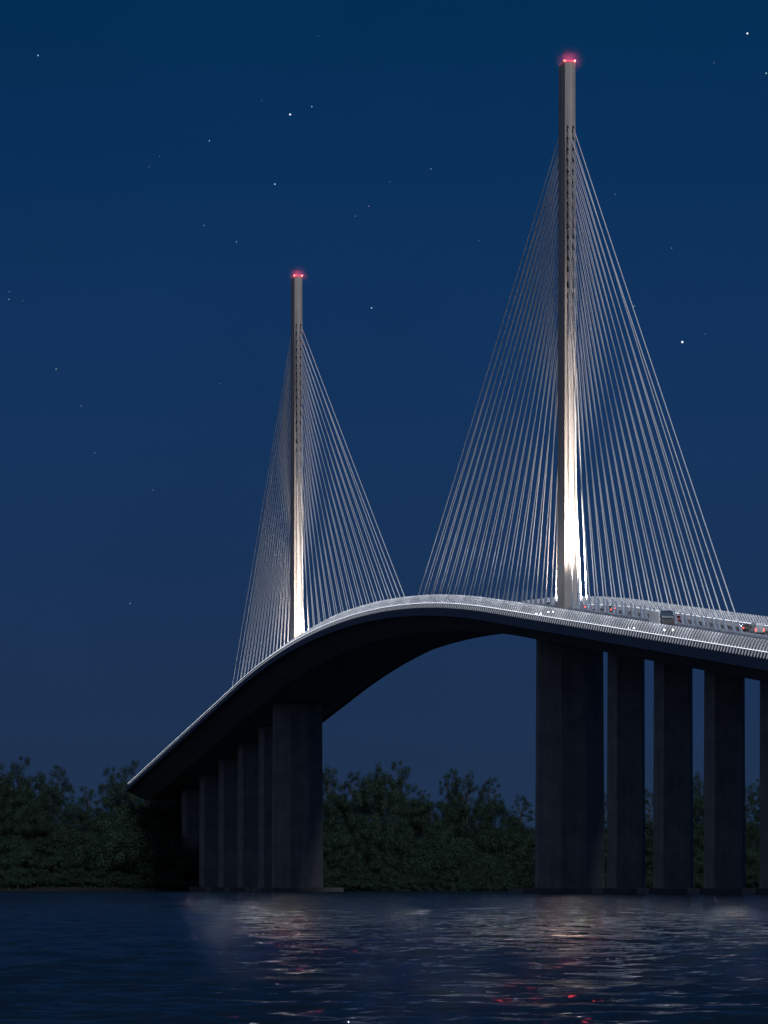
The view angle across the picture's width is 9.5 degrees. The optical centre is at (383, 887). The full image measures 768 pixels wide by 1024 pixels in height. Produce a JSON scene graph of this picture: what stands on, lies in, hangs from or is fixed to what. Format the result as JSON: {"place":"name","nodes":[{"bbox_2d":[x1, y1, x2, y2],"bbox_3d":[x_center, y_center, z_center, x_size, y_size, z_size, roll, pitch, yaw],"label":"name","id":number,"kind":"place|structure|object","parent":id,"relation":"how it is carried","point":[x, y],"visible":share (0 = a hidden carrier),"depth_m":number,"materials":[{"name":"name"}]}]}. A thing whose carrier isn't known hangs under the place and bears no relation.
{"place":"outdoors","nodes":[
{"label":"outdoors","id":0,"kind":"place"},
{"bbox_2d":[0,827,758,890],"bbox_3d":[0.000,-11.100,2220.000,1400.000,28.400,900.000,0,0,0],"label":"river bank","id":1,"kind":"structure","parent":0,"point":[74,888],"depth_m":1789.12,"materials":[{"name":"green plant"}]},
{"bbox_2d":[0,798,15,836],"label":"tree","id":2,"kind":"object","parent":1,"relation":"on","point":[8,810],"visible":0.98,"depth_m":1852.87,"materials":[{"name":"green plant"}]},
{"bbox_2d":[0,879,27,887],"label":"shrub","id":3,"kind":"object","parent":1,"relation":"on","point":[5,883],"visible":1,"depth_m":1789.02,"materials":[{"name":"green plant"}]},
{"bbox_2d":[0,770,37,837],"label":"tree","id":4,"kind":"object","parent":1,"relation":"on","point":[10,792],"visible":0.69,"depth_m":1888.38,"materials":[{"name":"green plant"}]},
{"bbox_2d":[8,755,36,809],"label":"tree","id":5,"kind":"object","parent":1,"relation":"on","point":[25,780],"visible":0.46,"depth_m":1929.71,"materials":[{"name":"green plant"}]},
{"bbox_2d":[1,782,44,824],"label":"tree","id":6,"kind":"object","parent":1,"relation":"on","point":[33,807],"visible":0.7,"depth_m":1883.35,"materials":[{"name":"green plant"}]},
{"bbox_2d":[9,878,37,886],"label":"shrub","id":7,"kind":"object","parent":1,"relation":"on","point":[24,880],"visible":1,"depth_m":1787.98,"materials":[{"name":"green plant"}]},
{"bbox_2d":[0,803,48,844],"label":"tree","id":8,"kind":"object","parent":1,"relation":"on","point":[23,828],"visible":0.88,"depth_m":1850.61,"materials":[{"name":"green plant"}]},
{"bbox_2d":[26,771,56,801],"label":"tree","id":9,"kind":"object","parent":1,"relation":"on","point":[42,778],"visible":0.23,"depth_m":1929.61,"materials":[{"name":"green plant"}]},
{"bbox_2d":[26,807,65,839],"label":"tree","id":10,"kind":"object","parent":1,"relation":"on","point":[45,835],"visible":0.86,"depth_m":1854.75,"materials":[{"name":"green plant"}]},
{"bbox_2d":[28,782,69,832],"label":"tree","id":11,"kind":"object","parent":1,"relation":"on","point":[52,795],"visible":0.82,"depth_m":1888.97,"materials":[{"name":"green plant"}]},
{"bbox_2d":[39,853,69,872],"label":"shrub","id":12,"kind":"object","parent":1,"relation":"on","point":[56,861],"visible":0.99,"depth_m":1809.45,"materials":[{"name":"green plant"}]},
{"bbox_2d":[43,764,75,820],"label":"tree","id":13,"kind":"object","parent":1,"relation":"on","point":[64,784],"visible":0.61,"depth_m":1920.82,"materials":[{"name":"green plant"}]},
{"bbox_2d":[41,821,89,864],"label":"tree","id":14,"kind":"object","parent":1,"relation":"on","point":[66,840],"visible":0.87,"depth_m":1827.76,"materials":[{"name":"green plant"}]},
{"bbox_2d":[55,802,88,830],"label":"tree","id":15,"kind":"object","parent":1,"relation":"on","point":[72,811],"visible":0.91,"depth_m":1885.76,"materials":[{"name":"green plant"}]},
{"bbox_2d":[63,878,88,886],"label":"shrub","id":16,"kind":"object","parent":1,"relation":"on","point":[72,882],"visible":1,"depth_m":1787.93,"materials":[{"name":"green plant"}]},
{"bbox_2d":[75,786,99,817],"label":"tree","id":17,"kind":"object","parent":1,"relation":"on","point":[83,800],"visible":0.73,"depth_m":1917.40,"materials":[{"name":"green plant"}]},
{"bbox_2d":[75,806,109,827],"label":"tree","id":18,"kind":"object","parent":1,"relation":"on","point":[86,819],"visible":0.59,"depth_m":1889.41,"materials":[{"name":"green plant"}]},
{"bbox_2d":[64,835,130,873],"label":"shrub","id":19,"kind":"object","parent":1,"relation":"on","point":[80,851],"visible":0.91,"depth_m":1807.21,"materials":[{"name":"green plant"}]},
{"bbox_2d":[94,877,118,887],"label":"shrub","id":20,"kind":"object","parent":1,"relation":"on","point":[112,880],"visible":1,"depth_m":1788.48,"materials":[{"name":"green plant"}]},
{"bbox_2d":[97,766,123,813],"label":"tree","id":21,"kind":"object","parent":1,"relation":"on","point":[110,784],"visible":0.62,"depth_m":1921.34,"materials":[{"name":"green plant"}]},
{"bbox_2d":[106,870,128,883],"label":"shrub","id":22,"kind":"object","parent":1,"relation":"on","point":[116,875],"visible":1,"depth_m":1792.99,"materials":[{"name":"green plant"}]},
{"bbox_2d":[98,780,141,817],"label":"tree","id":23,"kind":"object","parent":1,"relation":"on","point":[118,793],"visible":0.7,"depth_m":1891.69,"materials":[{"name":"green plant"}]},
{"bbox_2d":[88,806,154,841],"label":"tree","id":24,"kind":"object","parent":1,"relation":"on","point":[121,820],"visible":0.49,"depth_m":1828.93,"materials":[{"name":"green plant"}]},
{"bbox_2d":[85,823,166,876],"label":"shrub","id":25,"kind":"object","parent":1,"relation":"on","point":[123,838],"visible":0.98,"depth_m":1800.55,"materials":[{"name":"green plant"}]},
{"bbox_2d":[114,759,139,807],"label":"tree","id":26,"kind":"object","parent":1,"relation":"on","point":[126,770],"visible":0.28,"depth_m":1931.14,"materials":[{"name":"green plant"}]},
{"bbox_2d":[116,878,140,887],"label":"shrub","id":27,"kind":"object","parent":1,"relation":"on","point":[124,883],"visible":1,"depth_m":1789.16,"materials":[{"name":"green plant"}]},
{"bbox_2d":[118,873,144,880],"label":"shrub","id":28,"kind":"object","parent":1,"relation":"on","point":[134,876],"visible":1,"depth_m":1792.93,"materials":[{"name":"green plant"}]},
{"bbox_2d":[109,798,155,822],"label":"tree","id":29,"kind":"object","parent":1,"relation":"on","point":[124,805],"visible":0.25,"depth_m":1855.53,"materials":[{"name":"green plant"}]},
{"bbox_2d":[123,798,175,837],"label":"tree","id":30,"kind":"object","parent":1,"relation":"on","point":[158,812],"visible":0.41,"depth_m":1852.59,"materials":[{"name":"green plant"}]},
{"bbox_2d":[120,808,179,845],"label":"tree","id":31,"kind":"object","parent":1,"relation":"on","point":[146,820],"visible":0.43,"depth_m":1829.76,"materials":[{"name":"green plant"}]},
{"bbox_2d":[116,828,190,873],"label":"shrub","id":32,"kind":"object","parent":1,"relation":"on","point":[169,844],"visible":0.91,"depth_m":1806.39,"materials":[{"name":"green plant"}]},
{"bbox_2d":[323,878,337,887],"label":"shrub","id":33,"kind":"object","parent":1,"relation":"on","point":[326,885],"visible":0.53,"depth_m":1789.97,"materials":[{"name":"green plant"}]},
{"bbox_2d":[323,773,337,803],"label":"tree","id":34,"kind":"object","parent":1,"relation":"on","point":[324,791],"visible":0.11,"depth_m":1929.85,"materials":[{"name":"green plant"}]},
{"bbox_2d":[323,866,342,885],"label":"shrub","id":35,"kind":"object","parent":1,"relation":"on","point":[329,874],"visible":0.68,"depth_m":1793.86,"materials":[{"name":"green plant"}]},
{"bbox_2d":[323,764,346,811],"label":"tree","id":36,"kind":"object","parent":1,"relation":"on","point":[327,773],"visible":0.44,"depth_m":1921.55,"materials":[{"name":"green plant"}]},
{"bbox_2d":[323,827,347,858],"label":"tree","id":37,"kind":"object","parent":1,"relation":"on","point":[328,835],"visible":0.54,"depth_m":1831.15,"materials":[{"name":"green plant"}]},
{"bbox_2d":[323,791,352,826],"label":"tree","id":38,"kind":"object","parent":1,"relation":"on","point":[333,806],"visible":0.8,"depth_m":1890.80,"materials":[{"name":"green plant"}]},
{"bbox_2d":[323,815,356,835],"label":"tree","id":39,"kind":"object","parent":1,"relation":"on","point":[330,821],"visible":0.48,"depth_m":1851.66,"materials":[{"name":"green plant"}]},
{"bbox_2d":[323,851,360,871],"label":"shrub","id":40,"kind":"object","parent":1,"relation":"on","point":[335,859],"visible":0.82,"depth_m":1811.09,"materials":[{"name":"green plant"}]},
{"bbox_2d":[330,871,354,883],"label":"shrub","id":41,"kind":"object","parent":1,"relation":"on","point":[345,877],"visible":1,"depth_m":1796.01,"materials":[{"name":"green plant"}]},
{"bbox_2d":[323,831,371,864],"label":"tree","id":42,"kind":"object","parent":1,"relation":"on","point":[340,842],"visible":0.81,"depth_m":1822.91,"materials":[{"name":"green plant"}]},
{"bbox_2d":[325,800,369,825],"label":"tree","id":43,"kind":"object","parent":1,"relation":"on","point":[339,809],"visible":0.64,"depth_m":1894.36,"materials":[{"name":"green plant"}]},
{"bbox_2d":[335,879,363,890],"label":"shrub","id":44,"kind":"object","parent":1,"relation":"on","point":[343,882],"visible":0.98,"depth_m":1787.93,"materials":[{"name":"green plant"}]},
{"bbox_2d":[333,857,368,879],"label":"shrub","id":45,"kind":"object","parent":1,"relation":"on","point":[357,867],"visible":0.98,"depth_m":1807.76,"materials":[{"name":"green plant"}]},
{"bbox_2d":[340,771,367,805],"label":"tree","id":46,"kind":"object","parent":1,"relation":"on","point":[348,784],"visible":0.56,"depth_m":1921.95,"materials":[{"name":"green plant"}]},
{"bbox_2d":[332,810,383,838],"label":"tree","id":47,"kind":"object","parent":1,"relation":"on","point":[354,820],"visible":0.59,"depth_m":1851.04,"materials":[{"name":"green plant"}]},
{"bbox_2d":[345,879,373,889],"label":"shrub","id":48,"kind":"object","parent":1,"relation":"on","point":[361,882],"visible":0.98,"depth_m":1788.81,"materials":[{"name":"green plant"}]},
{"bbox_2d":[344,823,400,866],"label":"tree","id":49,"kind":"object","parent":1,"relation":"on","point":[370,842],"visible":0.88,"depth_m":1824.94,"materials":[{"name":"green plant"}]},
{"bbox_2d":[358,761,396,823],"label":"tree","id":50,"kind":"object","parent":1,"relation":"on","point":[377,774],"visible":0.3,"depth_m":1918.08,"materials":[{"name":"green plant"}]},
{"bbox_2d":[343,772,412,824],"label":"tree","id":51,"kind":"object","parent":1,"relation":"on","point":[391,804],"visible":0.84,"depth_m":1886.09,"materials":[{"name":"green plant"}]},
{"bbox_2d":[0,819,758,890],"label":"undergrowth","id":52,"kind":"object","parent":1,"relation":"on","point":[111,871],"visible":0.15,"depth_m":1802.36,"materials":[{"name":"green plant"}]},
{"bbox_2d":[373,812,414,837],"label":"tree","id":53,"kind":"object","parent":1,"relation":"on","point":[387,822],"visible":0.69,"depth_m":1856.52,"materials":[{"name":"green plant"}]},
{"bbox_2d":[374,824,421,865],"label":"tree","id":54,"kind":"object","parent":1,"relation":"on","point":[398,841],"visible":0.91,"depth_m":1830.70,"materials":[{"name":"green plant"}]},
{"bbox_2d":[386,760,417,811],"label":"tree","id":55,"kind":"object","parent":1,"relation":"on","point":[399,781],"visible":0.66,"depth_m":1922.91,"materials":[{"name":"green plant"}]},
{"bbox_2d":[397,796,429,838],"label":"tree","id":56,"kind":"object","parent":1,"relation":"on","point":[416,804],"visible":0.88,"depth_m":1885.61,"materials":[{"name":"green plant"}]},
{"bbox_2d":[400,834,436,861],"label":"tree","id":57,"kind":"object","parent":1,"relation":"on","point":[419,845],"visible":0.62,"depth_m":1829.63,"materials":[{"name":"green plant"}]},
{"bbox_2d":[413,789,433,818],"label":"tree","id":58,"kind":"object","parent":1,"relation":"on","point":[423,797],"visible":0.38,"depth_m":1929.77,"materials":[{"name":"green plant"}]},
{"bbox_2d":[412,877,436,890],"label":"shrub","id":59,"kind":"object","parent":1,"relation":"on","point":[423,884],"visible":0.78,"depth_m":1788.90,"materials":[{"name":"green plant"}]},
{"bbox_2d":[409,799,447,836],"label":"tree","id":60,"kind":"object","parent":1,"relation":"on","point":[432,813],"visible":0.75,"depth_m":1887.02,"materials":[{"name":"green plant"}]},
{"bbox_2d":[430,879,450,890],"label":"shrub","id":61,"kind":"object","parent":1,"relation":"on","point":[442,887],"visible":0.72,"depth_m":1789.86,"materials":[{"name":"green plant"}]},
{"bbox_2d":[125,60,767,894],"bbox_3d":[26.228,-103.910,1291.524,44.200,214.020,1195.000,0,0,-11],"label":"cable stayed bridge","id":62,"kind":"structure","parent":1,"relation":"on","point":[237,770],"depth_m":1175.71,"materials":[{"name":"concrete"}]},
{"bbox_2d":[649,610,675,634],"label":"box truck","id":63,"kind":"object","parent":62,"relation":"on","point":[661,617],"visible":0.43,"depth_m":1025.53,"materials":[{"name":"metal"}]},
{"bbox_2d":[737,624,749,630],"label":"dark pickup","id":64,"kind":"object","parent":62,"relation":"on","point":[745,627],"visible":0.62,"depth_m":1054.08,"materials":[{"name":"black paint"}]},
{"bbox_2d":[749,623,763,634],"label":"delivery van","id":65,"kind":"object","parent":62,"relation":"on","point":[755,628],"visible":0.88,"depth_m":1029.25,"materials":[{"name":"paint"}]},
{"bbox_2d":[435,766,460,806],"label":"tree","id":66,"kind":"object","parent":1,"relation":"on","point":[446,784],"visible":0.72,"depth_m":1926.45,"materials":[{"name":"green plant"}]},
{"bbox_2d":[439,796,470,824],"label":"tree","id":67,"kind":"object","parent":1,"relation":"on","point":[455,802],"visible":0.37,"depth_m":1893.10,"materials":[{"name":"green plant"}]},
{"bbox_2d":[441,803,488,842],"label":"tree","id":68,"kind":"object","parent":1,"relation":"on","point":[461,814],"visible":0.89,"depth_m":1864.53,"materials":[{"name":"green plant"}]},
{"bbox_2d":[446,770,485,813],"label":"tree","id":69,"kind":"object","parent":1,"relation":"on","point":[468,791],"visible":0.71,"depth_m":1922.81,"materials":[{"name":"green plant"}]},
{"bbox_2d":[465,821,504,849],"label":"tree","id":70,"kind":"object","parent":1,"relation":"on","point":[481,827],"visible":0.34,"depth_m":1853.51,"materials":[{"name":"green plant"}]},
{"bbox_2d":[465,795,511,830],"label":"tree","id":71,"kind":"object","parent":1,"relation":"on","point":[491,809],"visible":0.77,"depth_m":1890.02,"materials":[{"name":"green plant"}]},
{"bbox_2d":[478,775,504,814],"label":"tree","id":72,"kind":"object","parent":1,"relation":"on","point":[487,789],"visible":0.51,"depth_m":1926.77,"materials":[{"name":"green plant"}]},
{"bbox_2d":[481,880,507,890],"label":"shrub","id":73,"kind":"object","parent":1,"relation":"on","point":[490,886],"visible":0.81,"depth_m":1788.11,"materials":[{"name":"green plant"}]},
{"bbox_2d":[475,824,516,858],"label":"tree","id":74,"kind":"object","parent":1,"relation":"on","point":[495,843],"visible":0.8,"depth_m":1826.64,"materials":[{"name":"green plant"}]},
{"bbox_2d":[496,816,525,829],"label":"tree","id":75,"kind":"object","parent":1,"relation":"on","point":[513,822],"visible":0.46,"depth_m":1885.81,"materials":[{"name":"green plant"}]},
{"bbox_2d":[497,828,534,861],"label":"tree","id":76,"kind":"object","parent":1,"relation":"on","point":[523,840],"visible":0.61,"depth_m":1824.26,"materials":[{"name":"green plant"}]},
{"bbox_2d":[508,795,533,822],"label":"tree","id":77,"kind":"object","parent":1,"relation":"on","point":[527,803],"visible":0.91,"depth_m":1921.12,"materials":[{"name":"green plant"}]},
{"bbox_2d":[509,824,534,836],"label":"tree","id":78,"kind":"object","parent":1,"relation":"on","point":[517,827],"visible":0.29,"depth_m":1860.49,"materials":[{"name":"green plant"}]},
{"bbox_2d":[604,793,606,828],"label":"tree","id":79,"kind":"object","parent":1,"relation":"on","point":[605,804],"visible":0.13,"depth_m":1923.46,"materials":[{"name":"green plant"}]},
{"bbox_2d":[604,828,652,858],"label":"tree","id":80,"kind":"object","parent":1,"relation":"on","point":[605,842],"visible":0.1,"depth_m":1827.26,"materials":[{"name":"green plant"}]},
{"bbox_2d":[645,823,652,856],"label":"tree","id":81,"kind":"object","parent":1,"relation":"on","point":[649,847],"visible":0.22,"depth_m":1820.99,"materials":[{"name":"green plant"}]},
{"bbox_2d":[645,789,652,821],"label":"tree","id":82,"kind":"object","parent":1,"relation":"on","point":[647,801],"visible":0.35,"depth_m":1927.57,"materials":[{"name":"green plant"}]},
{"bbox_2d":[645,853,652,874],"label":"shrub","id":83,"kind":"object","parent":1,"relation":"on","point":[649,860],"visible":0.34,"depth_m":1811.34,"materials":[{"name":"green plant"}]},
{"bbox_2d":[645,876,652,887],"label":"shrub","id":84,"kind":"object","parent":1,"relation":"on","point":[650,882],"visible":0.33,"depth_m":1788.82,"materials":[{"name":"green plant"}]},
{"bbox_2d":[645,817,652,829],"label":"tree","id":85,"kind":"object","parent":1,"relation":"on","point":[647,824],"visible":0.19,"depth_m":1885.99,"materials":[{"name":"green plant"}]},
{"bbox_2d":[645,868,652,884],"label":"shrub","id":86,"kind":"object","parent":1,"relation":"on","point":[649,872],"visible":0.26,"depth_m":1796.51,"materials":[{"name":"green plant"}]},
{"bbox_2d":[648,855,703,873],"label":"shrub","id":87,"kind":"object","parent":1,"relation":"on","point":[693,865],"visible":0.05,"depth_m":1806.95,"materials":[{"name":"green plant"}]},
{"bbox_2d":[693,793,703,825],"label":"tree","id":88,"kind":"object","parent":1,"relation":"on","point":[696,798],"visible":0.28,"depth_m":1888.72,"materials":[{"name":"green plant"}]},
{"bbox_2d":[693,772,703,818],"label":"tree","id":89,"kind":"object","parent":1,"relation":"on","point":[697,790],"visible":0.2,"depth_m":1924.55,"materials":[{"name":"green plant"}]},
{"bbox_2d":[693,831,703,856],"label":"tree","id":90,"kind":"object","parent":1,"relation":"on","point":[699,840],"visible":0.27,"depth_m":1830.12,"materials":[{"name":"green plant"}]},
{"bbox_2d":[693,848,703,873],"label":"shrub","id":91,"kind":"object","parent":1,"relation":"on","point":[699,855],"visible":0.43,"depth_m":1809.33,"materials":[{"name":"green plant"}]},
{"bbox_2d":[693,822,703,841],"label":"tree","id":92,"kind":"object","parent":1,"relation":"on","point":[698,828],"visible":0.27,"depth_m":1864.65,"materials":[{"name":"green plant"}]},
{"bbox_2d":[693,875,703,887],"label":"shrub","id":93,"kind":"object","parent":1,"relation":"on","point":[697,881],"visible":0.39,"depth_m":1787.82,"materials":[{"name":"green plant"}]},
{"bbox_2d":[693,871,703,886],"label":"shrub","id":94,"kind":"object","parent":1,"relation":"on","point":[698,875],"visible":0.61,"depth_m":1796.10,"materials":[{"name":"green plant"}]},
{"bbox_2d":[694,796,703,824],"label":"tree","id":95,"kind":"object","parent":1,"relation":"on","point":[697,812],"visible":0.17,"depth_m":1888.08,"materials":[{"name":"green plant"}]},
{"bbox_2d":[745,877,756,887],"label":"shrub","id":96,"kind":"object","parent":1,"relation":"on","point":[749,881],"visible":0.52,"depth_m":1789.53,"materials":[{"name":"green plant"}]},
{"bbox_2d":[745,845,758,871],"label":"shrub","id":97,"kind":"object","parent":1,"relation":"on","point":[749,857],"visible":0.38,"depth_m":1803.21,"materials":[{"name":"green plant"}]},
{"bbox_2d":[745,820,758,843],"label":"tree","id":98,"kind":"object","parent":1,"relation":"on","point":[753,832],"visible":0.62,"depth_m":1851.92,"materials":[{"name":"green plant"}]},
{"bbox_2d":[745,785,758,816],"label":"tree","id":99,"kind":"object","parent":1,"relation":"on","point":[747,808],"visible":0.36,"depth_m":1921.78,"materials":[{"name":"green plant"}]},
{"bbox_2d":[745,834,758,854],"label":"tree","id":100,"kind":"object","parent":1,"relation":"on","point":[749,842],"visible":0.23,"depth_m":1826.80,"materials":[{"name":"green plant"}]},
{"bbox_2d":[745,868,758,886],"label":"shrub","id":101,"kind":"object","parent":1,"relation":"on","point":[751,874],"visible":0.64,"depth_m":1791.93,"materials":[{"name":"green plant"}]},
{"bbox_2d":[747,779,759,819],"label":"tree","id":102,"kind":"object","parent":1,"relation":"on","point":[755,785],"visible":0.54,"depth_m":1931.72,"materials":[{"name":"green plant"}]},
{"bbox_2d":[0,891,767,1023],"bbox_3d":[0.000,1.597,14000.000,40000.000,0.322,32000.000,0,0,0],"label":"water","id":103,"kind":"structure","parent":0,"point":[244,957],"depth_m":100.33,"materials":[{"name":"blue liquid"}]},
{"bbox_2d":[0,0,767,828],"label":"sky","id":104,"kind":"structure","parent":0,"point":[116,281],"materials":[{"name":"blue"}]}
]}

